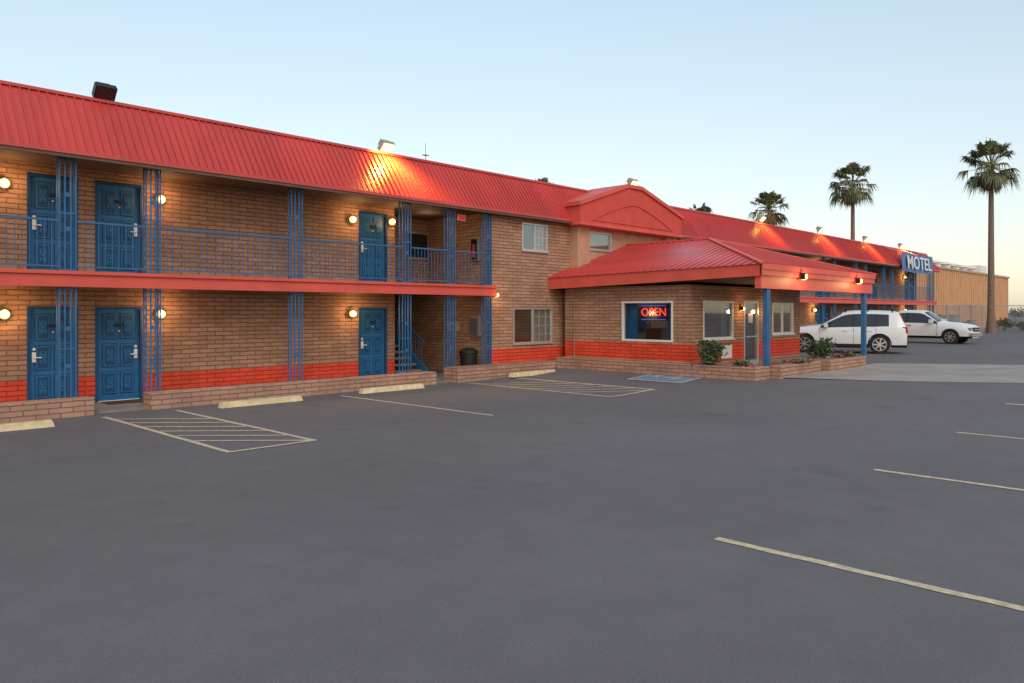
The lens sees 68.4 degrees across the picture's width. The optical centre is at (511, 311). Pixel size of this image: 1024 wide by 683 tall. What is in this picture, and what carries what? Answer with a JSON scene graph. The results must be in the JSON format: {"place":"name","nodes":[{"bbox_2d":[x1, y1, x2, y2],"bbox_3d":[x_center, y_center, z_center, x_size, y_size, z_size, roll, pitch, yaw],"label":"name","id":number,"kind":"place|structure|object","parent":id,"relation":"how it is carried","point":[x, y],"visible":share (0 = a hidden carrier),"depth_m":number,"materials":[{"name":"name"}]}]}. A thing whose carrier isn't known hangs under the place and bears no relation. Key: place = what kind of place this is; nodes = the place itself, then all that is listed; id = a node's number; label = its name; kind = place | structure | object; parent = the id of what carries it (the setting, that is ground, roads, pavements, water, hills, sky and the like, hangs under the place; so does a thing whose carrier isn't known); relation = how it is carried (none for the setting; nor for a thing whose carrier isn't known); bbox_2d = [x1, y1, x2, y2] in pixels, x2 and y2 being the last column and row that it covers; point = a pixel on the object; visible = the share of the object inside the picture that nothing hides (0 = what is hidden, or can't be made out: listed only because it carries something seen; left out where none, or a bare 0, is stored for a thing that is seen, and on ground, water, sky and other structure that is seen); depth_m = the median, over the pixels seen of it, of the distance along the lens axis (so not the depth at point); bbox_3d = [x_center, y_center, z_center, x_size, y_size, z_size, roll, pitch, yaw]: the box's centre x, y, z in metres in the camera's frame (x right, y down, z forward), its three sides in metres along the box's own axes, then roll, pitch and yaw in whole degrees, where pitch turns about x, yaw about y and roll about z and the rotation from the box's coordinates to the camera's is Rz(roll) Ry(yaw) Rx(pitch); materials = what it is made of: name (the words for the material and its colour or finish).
{"place":"outdoors","nodes":[
{"label":"outdoors","id":0,"kind":"place"},
{"bbox_2d":[0,313,1023,682],"bbox_3d":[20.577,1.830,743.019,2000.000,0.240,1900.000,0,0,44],"label":"asphalt ground","id":1,"kind":"structure","parent":0,"point":[528,533],"depth_m":6.59,"materials":[{"name":"grey asphalt"}]},
{"bbox_2d":[0,419,54,431],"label":"wheel stop","id":2,"kind":"object","parent":1,"relation":"on","point":[14,426],"visible":1,"depth_m":12.51,"materials":[{"name":"beige paint"}]},
{"bbox_2d":[102,410,314,452],"bbox_3d":[-5.248,1.943,12.649,5.103,0.004,1.431,0,0,44],"label":"access aisle marking","id":3,"kind":"object","parent":1,"relation":"on","point":[216,448],"visible":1,"depth_m":12.24,"materials":[{"name":"beige paint"}]},
{"bbox_2d":[218,395,302,407],"bbox_3d":[-5.285,1.897,15.932,0.180,0.125,1.850,0,0,44],"label":"wheel stop","id":4,"kind":"object","parent":1,"relation":"on","point":[251,402],"visible":1,"depth_m":15.82,"materials":[{"name":"beige paint"}]},
{"bbox_2d":[359,383,424,393],"bbox_3d":[-2.953,1.897,18.648,0.180,0.125,1.900,0,0,44],"label":"wheel stop","id":5,"kind":"object","parent":1,"relation":"on","point":[390,388],"visible":1,"depth_m":18.52,"materials":[{"name":"beige paint"}]},
{"bbox_2d":[341,395,492,415],"bbox_3d":[-2.169,1.945,15.819,4.951,0.001,0.088,0,0,43],"label":"parking line","id":6,"kind":"object","parent":1,"relation":"on","point":[419,405],"visible":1,"depth_m":15.47,"materials":[{"name":"beige paint"}]},
{"bbox_2d":[0,159,913,402],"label":"brick walls","id":7,"kind":"structure","parent":1,"relation":"on","point":[212,338],"depth_m":18.91,"materials":[{"name":"brown brick"}]},
{"bbox_2d":[0,177,9,187],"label":"globe lamp","id":8,"kind":"object","parent":7,"relation":"attached to","point":[4,182],"visible":1,"depth_m":14.59,"materials":[{"name":"glass"}]},
{"bbox_2d":[0,309,9,318],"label":"globe lamp","id":9,"kind":"object","parent":7,"relation":"attached to","point":[4,313],"visible":1,"depth_m":14.59,"materials":[{"name":"glass"}]},
{"bbox_2d":[27,307,77,399],"bbox_3d":[-9.391,0.907,15.390,0.130,2.025,0.920,0,0,44],"label":"door","id":10,"kind":"structure","parent":7,"relation":"attached to","point":[41,352],"depth_m":15.31,"materials":[{"name":"blue paint"}]},
{"bbox_2d":[27,173,77,270],"bbox_3d":[-9.391,-1.762,15.390,0.130,2.025,0.920,0,0,44],"label":"door","id":11,"kind":"structure","parent":7,"relation":"attached to","point":[41,195],"depth_m":15.31,"materials":[{"name":"blue paint"}]},
{"bbox_2d":[95,307,141,401],"bbox_3d":[-8.514,0.907,16.302,0.130,2.025,0.950,0,0,44],"label":"door","id":12,"kind":"structure","parent":7,"relation":"attached to","point":[118,353],"depth_m":16.32,"materials":[{"name":"blue paint"}]},
{"bbox_2d":[95,181,141,272],"bbox_3d":[-8.514,-1.762,16.302,0.130,2.025,0.950,0,0,44],"label":"door","id":13,"kind":"structure","parent":7,"relation":"attached to","point":[117,203],"depth_m":16.30,"materials":[{"name":"blue paint"}]},
{"bbox_2d":[159,195,165,203],"bbox_3d":[-7.832,-2.507,16.791,0.234,0.205,0.190,0,0,44],"label":"globe lamp","id":14,"kind":"object","parent":7,"relation":"attached to","point":[163,199],"visible":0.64,"depth_m":16.73,"materials":[{"name":"glass"}]},
{"bbox_2d":[159,309,165,317],"bbox_3d":[-7.832,0.043,16.791,0.234,0.205,0.190,0,0,44],"label":"globe lamp","id":15,"kind":"object","parent":7,"relation":"attached to","point":[163,313],"visible":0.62,"depth_m":16.73,"materials":[{"name":"glass"}]},
{"bbox_2d":[348,215,355,222],"bbox_3d":[-4.333,-2.507,20.432,0.234,0.205,0.190,0,0,44],"label":"globe lamp","id":16,"kind":"object","parent":7,"relation":"attached to","point":[352,219],"visible":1,"depth_m":20.36,"materials":[{"name":"glass"}]},
{"bbox_2d":[348,310,355,316],"bbox_3d":[-4.333,0.043,20.432,0.234,0.205,0.190,0,0,44],"label":"globe lamp","id":17,"kind":"object","parent":7,"relation":"attached to","point":[351,313],"visible":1,"depth_m":20.36,"materials":[{"name":"glass"}]},
{"bbox_2d":[359,308,386,375],"bbox_3d":[-3.913,0.907,21.090,0.130,2.025,0.950,0,0,44],"label":"door","id":18,"kind":"structure","parent":7,"relation":"attached to","point":[372,341],"depth_m":21.11,"materials":[{"name":"blue paint"}]},
{"bbox_2d":[359,211,386,281],"bbox_3d":[-3.913,-1.762,21.090,0.130,2.025,0.950,0,0,44],"label":"door","id":19,"kind":"structure","parent":7,"relation":"attached to","point":[372,228],"depth_m":21.09,"materials":[{"name":"blue paint"}]},
{"bbox_2d":[387,218,394,224],"bbox_3d":[-3.419,-2.558,21.384,0.234,0.205,0.190,0,0,44],"label":"globe lamp","id":20,"kind":"object","parent":7,"relation":"attached to","point":[391,221],"visible":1,"depth_m":21.31,"materials":[{"name":"glass"}]},
{"bbox_2d":[406,231,428,259],"bbox_3d":[-3.042,-2.115,24.212,0.059,0.870,0.900,0,0,44],"label":"stairwell window","id":21,"kind":"structure","parent":7,"relation":"attached to","point":[418,239],"depth_m":24.23,"materials":[{"name":"glass"}]},
{"bbox_2d":[0,149,903,270],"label":"roof soffit","id":22,"kind":"structure","parent":7,"relation":"on","point":[424,212],"depth_m":17.77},
{"bbox_2d":[446,321,458,330],"bbox_3d":[-1.867,0.450,23.747,0.600,0.300,0.018,0,0,44],"label":"notice plaque","id":23,"kind":"object","parent":7,"relation":"attached to","point":[457,325],"visible":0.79,"depth_m":23.66,"materials":[{"name":"grey metal"}]},
{"bbox_2d":[457,214,465,220],"bbox_3d":[-1.477,-2.760,22.084,0.065,0.180,0.300,0,0,44],"label":"exit sign","id":24,"kind":"object","parent":7,"relation":"attached to","point":[460,217],"visible":1,"depth_m":22.04,"materials":[{"name":"red plastic"}]},
{"bbox_2d":[0,268,936,304],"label":"balcony deck","id":25,"kind":"structure","parent":7,"relation":"attached to","point":[37,277],"depth_m":16.66,"materials":[{"name":"red paint"}]},
{"bbox_2d":[0,215,926,299],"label":"balcony railing","id":26,"kind":"object","parent":25,"relation":"on","point":[195,231],"visible":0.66,"depth_m":17.16,"materials":[{"name":"blue metal"}]},
{"bbox_2d":[0,80,939,272],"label":"mansard roof","id":27,"kind":"structure","parent":7,"relation":"on","point":[39,120],"depth_m":17.89,"materials":[{"name":"red metal"}]},
{"bbox_2d":[91,81,117,100],"bbox_3d":[-8.272,-4.360,15.272,0.359,0.600,0.400,0,0,44],"label":"flood light","id":28,"kind":"object","parent":27,"relation":"on","point":[101,90],"visible":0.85,"depth_m":15.19,"materials":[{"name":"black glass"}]},
{"bbox_2d":[377,139,395,152],"bbox_3d":[-3.408,-4.360,20.334,0.359,0.600,0.400,0,0,44],"label":"flood light","id":29,"kind":"object","parent":27,"relation":"on","point":[387,146],"visible":0.87,"depth_m":20.24,"materials":[{"name":"metal"}]},
{"bbox_2d":[757,214,765,221],"bbox_3d":[12.043,-4.420,36.413,0.359,0.600,0.400,0,0,44],"label":"flood light","id":30,"kind":"object","parent":27,"relation":"on","point":[761,218],"visible":0.94,"depth_m":36.32,"materials":[{"name":"metal"}]},
{"bbox_2d":[816,226,823,232],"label":"flood light","id":31,"kind":"object","parent":27,"relation":"on","point":[819,229],"visible":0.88,"depth_m":41.44,"materials":[{"name":"metal"}]},
{"bbox_2d":[887,247,932,273],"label":"motel banner","id":32,"kind":"object","parent":27,"relation":"attached to","point":[915,263],"visible":1,"depth_m":50.71,"materials":[{"name":"blue fabric"}]},
{"bbox_2d":[470,317,480,336],"bbox_3d":[-1.115,0.450,22.941,0.400,0.600,0.138,0,0,44],"label":"electrical box","id":33,"kind":"object","parent":7,"relation":"attached to","point":[475,326],"visible":0.93,"depth_m":22.84,"materials":[{"name":"metal"}]},
{"bbox_2d":[471,237,479,260],"bbox_3d":[-1.135,-1.900,22.921,0.300,0.700,0.196,0,0,44],"label":"fire extinguisher cabinet","id":34,"kind":"object","parent":7,"relation":"attached to","point":[475,244],"visible":0.95,"depth_m":22.84,"materials":[{"name":"metal"}]},
{"bbox_2d":[513,308,553,344],"bbox_3d":[0.516,0.435,24.025,0.550,1.210,1.900,0,0,44],"label":"window","id":35,"kind":"structure","parent":7,"relation":"attached to","point":[530,326],"depth_m":24.23,"materials":[{"name":"glass"}]},
{"bbox_2d":[522,222,548,252],"bbox_3d":[0.564,-2.360,24.075,0.550,0.960,1.260,0,0,44],"label":"window","id":36,"kind":"structure","parent":7,"relation":"attached to","point":[533,238],"depth_m":24.23,"materials":[{"name":"glass"}]},
{"bbox_2d":[574,292,574,355],"bbox_3d":[1.955,0.400,24.621,0.060,2.100,0.972,0,0,-6],"label":"conduit pipe","id":37,"kind":"object","parent":7,"relation":"attached to","point":[574,323],"visible":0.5,"depth_m":24.14,"materials":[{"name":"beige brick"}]},
{"bbox_2d":[590,231,611,251],"bbox_3d":[2.907,-2.440,26.297,0.550,0.720,1.310,0,0,44],"label":"window","id":38,"kind":"structure","parent":7,"relation":"attached to","point":[598,241],"depth_m":26.29,"materials":[{"name":"glass"}]},
{"bbox_2d":[563,184,683,237],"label":"gable pediment","id":39,"kind":"structure","parent":7,"relation":"on","point":[632,209],"depth_m":26.48,"materials":[{"name":"red paint"}]},
{"bbox_2d":[626,178,638,184],"bbox_3d":[4.530,-4.750,28.378,0.359,0.600,0.400,0,0,44],"label":"flood light","id":40,"kind":"object","parent":39,"relation":"on","point":[632,181],"visible":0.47,"depth_m":28.27,"materials":[{"name":"metal"}]},
{"bbox_2d":[815,305,820,324],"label":"door","id":41,"kind":"structure","parent":7,"relation":"attached to","point":[817,314],"depth_m":43.52,"materials":[{"name":"blue paint"}]},
{"bbox_2d":[825,306,829,321],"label":"door","id":42,"kind":"structure","parent":7,"relation":"attached to","point":[827,313],"depth_m":44.57,"materials":[{"name":"blue paint"}]},
{"bbox_2d":[872,270,876,298],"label":"door","id":43,"kind":"structure","parent":7,"relation":"attached to","point":[874,291],"depth_m":50.43,"materials":[{"name":"blue paint"}]},
{"bbox_2d":[910,274,913,299],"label":"door","id":44,"kind":"structure","parent":7,"relation":"attached to","point":[911,280],"depth_m":56.21,"materials":[{"name":"blue paint"}]},
{"bbox_2d":[94,337,870,413],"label":"walkway slab","id":45,"kind":"structure","parent":1,"relation":"on","point":[117,406],"depth_m":15.44,"materials":[{"name":"concrete"}]},
{"bbox_2d":[0,396,93,423],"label":"brick planter","id":46,"kind":"object","parent":45,"relation":"on","point":[28,410],"visible":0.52,"depth_m":13.67,"materials":[{"name":"brown brick"}]},
{"bbox_2d":[143,371,435,409],"bbox_3d":[-4.750,1.835,17.788,0.400,0.430,7.430,0,0,44],"label":"brick planter","id":47,"kind":"object","parent":45,"relation":"on","point":[162,399],"visible":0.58,"depth_m":16.95,"materials":[{"name":"brown brick"}]},
{"bbox_2d":[395,311,428,372],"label":"staircase","id":48,"kind":"structure","parent":45,"relation":"on","point":[418,364],"depth_m":22.99,"materials":[{"name":"metal"}]},
{"bbox_2d":[459,347,477,365],"bbox_3d":[-1.296,1.495,22.465,0.570,0.850,0.570,0,0,44],"label":"trash can","id":49,"kind":"object","parent":45,"relation":"on","point":[468,355],"visible":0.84,"depth_m":22.25,"materials":[{"name":"black plastic"}]},
{"bbox_2d":[56,156,933,397],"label":"iron posts","id":50,"kind":"object","parent":45,"relation":"on","point":[450,245],"visible":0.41,"depth_m":17.75,"materials":[{"name":"blue metal"}]},
{"bbox_2d":[444,360,555,382],"bbox_3d":[-0.210,1.775,22.462,0.630,0.450,4.300,0,0,44],"label":"brick planter","id":51,"kind":"object","parent":1,"relation":"on","point":[460,374],"visible":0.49,"depth_m":21.67,"materials":[{"name":"brown brick"}]},
{"bbox_2d":[509,369,554,376],"bbox_3d":[0.619,1.810,22.220,0.180,0.125,1.900,0,0,44],"label":"wheel stop","id":52,"kind":"object","parent":1,"relation":"on","point":[525,373],"visible":0.8,"depth_m":22.04,"materials":[{"name":"beige paint"}]},
{"bbox_2d":[537,177,553,183],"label":"palm tree","id":53,"kind":"object","parent":1,"relation":"on","point":[544,179],"visible":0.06,"depth_m":59.84,"materials":[{"name":"green plant"}]},
{"bbox_2d":[470,377,652,396],"bbox_3d":[1.193,1.920,19.451,4.965,0.051,1.809,0,0,44],"label":"access aisle marking","id":54,"kind":"object","parent":1,"relation":"on","point":[571,387],"visible":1,"depth_m":19.18,"materials":[{"name":"beige paint"}]},
{"bbox_2d":[556,356,769,381],"bbox_3d":[4.060,1.635,21.638,6.630,0.430,0.830,0,0,44],"label":"brick planter","id":55,"kind":"object","parent":1,"relation":"on","point":[753,373],"visible":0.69,"depth_m":20.96,"materials":[{"name":"brown brick"}]},
{"bbox_2d":[692,339,734,367],"bbox_3d":[5.353,1.129,20.418,1.117,0.792,1.036,0,0,-29],"label":"shrub","id":56,"kind":"object","parent":55,"relation":"on","point":[712,350],"visible":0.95,"depth_m":20.28,"materials":[{"name":"green plant"}]},
{"bbox_2d":[732,359,752,366],"bbox_3d":[6.053,1.365,19.707,0.561,0.292,0.693,0,0,-7],"label":"flowering plant","id":57,"kind":"object","parent":55,"relation":"in","point":[741,363],"visible":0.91,"depth_m":19.69,"materials":[{"name":"green plant"}]},
{"bbox_2d":[628,374,699,382],"bbox_3d":[4.259,1.781,20.456,1.693,0.100,1.698,0,0,44],"label":"handicap parking marking","id":58,"kind":"object","parent":1,"relation":"on","point":[670,379],"visible":0.75,"depth_m":20.27,"materials":[{"name":"blue paint"}]},
{"bbox_2d":[565,285,799,364],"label":"lobby walls","id":59,"kind":"structure","parent":1,"relation":"on","point":[598,321],"depth_m":23.36,"materials":[{"name":"brown brick"}]},
{"bbox_2d":[622,301,672,341],"bbox_3d":[4.015,0.280,22.326,1.790,1.200,0.100,0,0,44],"label":"lobby window","id":60,"kind":"structure","parent":59,"relation":"in","point":[623,323],"depth_m":22.35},
{"bbox_2d":[641,304,667,320],"bbox_3d":[4.199,0.025,22.302,0.950,0.490,0.060,0,0,44],"label":"neon open sign","id":61,"kind":"object","parent":59,"relation":"attached to","point":[654,312],"visible":1,"depth_m":22.27,"materials":[{"name":"red glass"}]},
{"bbox_2d":[547,238,876,293],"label":"canopy roof","id":62,"kind":"structure","parent":59,"relation":"on","point":[708,261],"depth_m":22.57,"materials":[{"name":"red metal"}]},
{"bbox_2d":[800,273,806,279],"bbox_3d":[8.130,-0.985,20.965,0.150,0.189,0.126,0,0,44],"label":"sconce lamp","id":63,"kind":"object","parent":62,"relation":"attached to","point":[803,276],"visible":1,"depth_m":20.93,"materials":[{"name":"black plastic"}]},
{"bbox_2d":[856,278,861,283],"bbox_3d":[11.075,-0.985,24.030,0.150,0.189,0.126,0,0,44],"label":"sconce lamp","id":64,"kind":"object","parent":62,"relation":"attached to","point":[858,280],"visible":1,"depth_m":23.98,"materials":[{"name":"black plastic"}]},
{"bbox_2d":[703,300,734,340],"bbox_3d":[6.128,0.260,22.404,0.130,1.180,1.860,0,0,44],"label":"lobby window","id":65,"kind":"structure","parent":59,"relation":"in","point":[730,337],"depth_m":22.60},
{"bbox_2d":[721,345,731,358],"bbox_3d":[6.481,1.200,22.723,0.034,0.400,0.650,0,0,44],"label":"wall vent","id":66,"kind":"object","parent":59,"relation":"attached to","point":[728,350],"depth_m":22.75,"materials":[{"name":"white metal"}]},
{"bbox_2d":[744,301,758,364],"bbox_3d":[7.576,0.670,23.925,0.150,2.040,1.000,0,0,44],"label":"lobby door","id":67,"kind":"structure","parent":59,"relation":"in","point":[755,361],"depth_m":24.22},
{"bbox_2d":[772,302,794,335],"bbox_3d":[9.194,0.240,25.594,0.130,1.100,1.710,0,0,44],"label":"lobby window","id":68,"kind":"structure","parent":59,"relation":"in","point":[791,332],"depth_m":25.72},
{"bbox_2d":[688,202,713,212],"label":"palm tree","id":69,"kind":"object","parent":1,"relation":"on","point":[704,208],"visible":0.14,"depth_m":79.11,"materials":[{"name":"green plant"}]},
{"bbox_2d":[747,190,790,226],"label":"palm tree","id":70,"kind":"object","parent":1,"relation":"on","point":[768,200],"visible":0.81,"depth_m":74.70,"materials":[{"name":"green plant"}]},
{"bbox_2d":[769,361,820,378],"bbox_3d":[7.722,1.615,20.483,0.350,0.430,2.560,0,0,44],"label":"brick planter","id":71,"kind":"object","parent":1,"relation":"on","point":[779,371],"visible":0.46,"depth_m":20.01,"materials":[{"name":"brown brick"}]},
{"bbox_2d":[779,358,813,363],"bbox_3d":[7.880,1.353,20.559,0.927,0.214,1.053,0,0,-2],"label":"flowering plant","id":72,"kind":"object","parent":71,"relation":"in","point":[799,361],"visible":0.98,"depth_m":20.49,"materials":[{"name":"green plant"}]},
{"bbox_2d":[799,354,865,370],"bbox_3d":[9.781,1.600,22.915,0.950,0.460,2.800,0,0,44],"label":"brick planter","id":73,"kind":"object","parent":1,"relation":"on","point":[830,363],"visible":0.38,"depth_m":22.29,"materials":[{"name":"brown brick"}]},
{"bbox_2d":[802,337,836,358],"bbox_3d":[9.199,1.094,22.367,0.974,0.722,1.092,0,0,44],"label":"shrub","id":74,"kind":"object","parent":73,"relation":"on","point":[820,349],"visible":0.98,"depth_m":22.23,"materials":[{"name":"green plant"}]},
{"bbox_2d":[830,350,859,357],"bbox_3d":[10.379,1.340,23.537,0.799,0.268,0.860,0,0,-28],"label":"flowering plant","id":75,"kind":"object","parent":73,"relation":"in","point":[845,354],"visible":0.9,"depth_m":23.41,"materials":[{"name":"green plant"}]},
{"bbox_2d":[828,161,879,239],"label":"palm tree","id":76,"kind":"object","parent":1,"relation":"on","point":[852,196],"visible":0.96,"depth_m":74.47,"materials":[{"name":"green plant"}]},
{"bbox_2d":[800,309,907,353],"bbox_3d":[14.041,0.797,31.875,4.780,1.825,2.260,0,0,26],"label":"white suv","id":77,"kind":"object","parent":1,"relation":"on","point":[843,329],"visible":0.82,"depth_m":30.84,"materials":[{"name":"paint"}]},
{"bbox_2d":[714,537,1023,610],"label":"parking line","id":78,"kind":"object","parent":1,"relation":"on","point":[965,595],"visible":1,"depth_m":5.56,"materials":[{"name":"beige paint"}]},
{"bbox_2d":[784,363,1023,382],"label":"concrete apron","id":79,"kind":"object","parent":1,"relation":"on","point":[982,373],"visible":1,"depth_m":20.80,"materials":[{"name":"grey concrete"}]},
{"bbox_2d":[872,310,982,343],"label":"white pickup truck","id":80,"kind":"object","parent":1,"relation":"on","point":[923,324],"visible":0.61,"depth_m":40.55,"materials":[{"name":"paint"}]},
{"bbox_2d":[874,469,1023,490],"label":"parking line","id":81,"kind":"object","parent":1,"relation":"on","point":[949,479],"visible":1,"depth_m":8.74,"materials":[{"name":"beige paint"}]},
{"bbox_2d":[914,260,1009,326],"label":"metal warehouse","id":82,"kind":"structure","parent":1,"relation":"on","point":[961,285],"depth_m":76.76,"materials":[{"name":"beige metal"}]},
{"bbox_2d":[934,304,1023,331],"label":"chain link fence","id":83,"kind":"object","parent":1,"relation":"on","point":[959,313],"visible":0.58,"depth_m":61.87,"materials":[{"name":"metal"}]},
{"bbox_2d":[955,138,1022,332],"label":"palm tree","id":84,"kind":"object","parent":1,"relation":"on","point":[990,180],"visible":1,"depth_m":59.77,"materials":[{"name":"green plant"}]},
{"bbox_2d":[956,432,1023,438],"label":"parking line","id":85,"kind":"object","parent":1,"relation":"on","point":[989,435],"visible":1,"depth_m":11.84,"materials":[{"name":"beige paint"}]},
{"bbox_2d":[996,318,1018,330],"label":"desert bush","id":86,"kind":"object","parent":1,"relation":"on","point":[1005,321],"visible":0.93,"depth_m":67.06,"materials":[{"name":"green plant"}]},
{"bbox_2d":[1008,307,1023,316],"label":"distant trees","id":87,"kind":"object","parent":1,"relation":"on","point":[1015,312],"visible":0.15,"depth_m":245.76,"materials":[{"name":"green plant"}]},
{"bbox_2d":[1014,322,1023,330],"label":"desert bush","id":88,"kind":"object","parent":1,"relation":"on","point":[1020,326],"visible":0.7,"depth_m":68.08,"materials":[{"name":"green plant"}]},
{"bbox_2d":[0,0,1023,312],"label":"sky","id":89,"kind":"structure","parent":0,"point":[721,104],"materials":[{"name":"blue"}]},
{"bbox_2d":[626,303,752,359],"bbox_3d":[5.805,0.550,25.661,4.610,2.600,6.950,0,0,44],"label":"lobby interior","id":90,"kind":"object","parent":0,"point":[637,327],"visible":0.2,"depth_m":23.20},
{"bbox_2d":[763,289,866,365],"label":"canopy posts","id":91,"kind":"object","parent":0,"point":[766,327],"visible":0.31,"depth_m":19.86,"materials":[{"name":"blue metal"}]},
{"bbox_2d":[937,315,973,323],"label":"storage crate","id":92,"kind":"object","parent":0,"point":[950,316],"visible":0.27,"depth_m":63.61,"materials":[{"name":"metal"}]}
]}

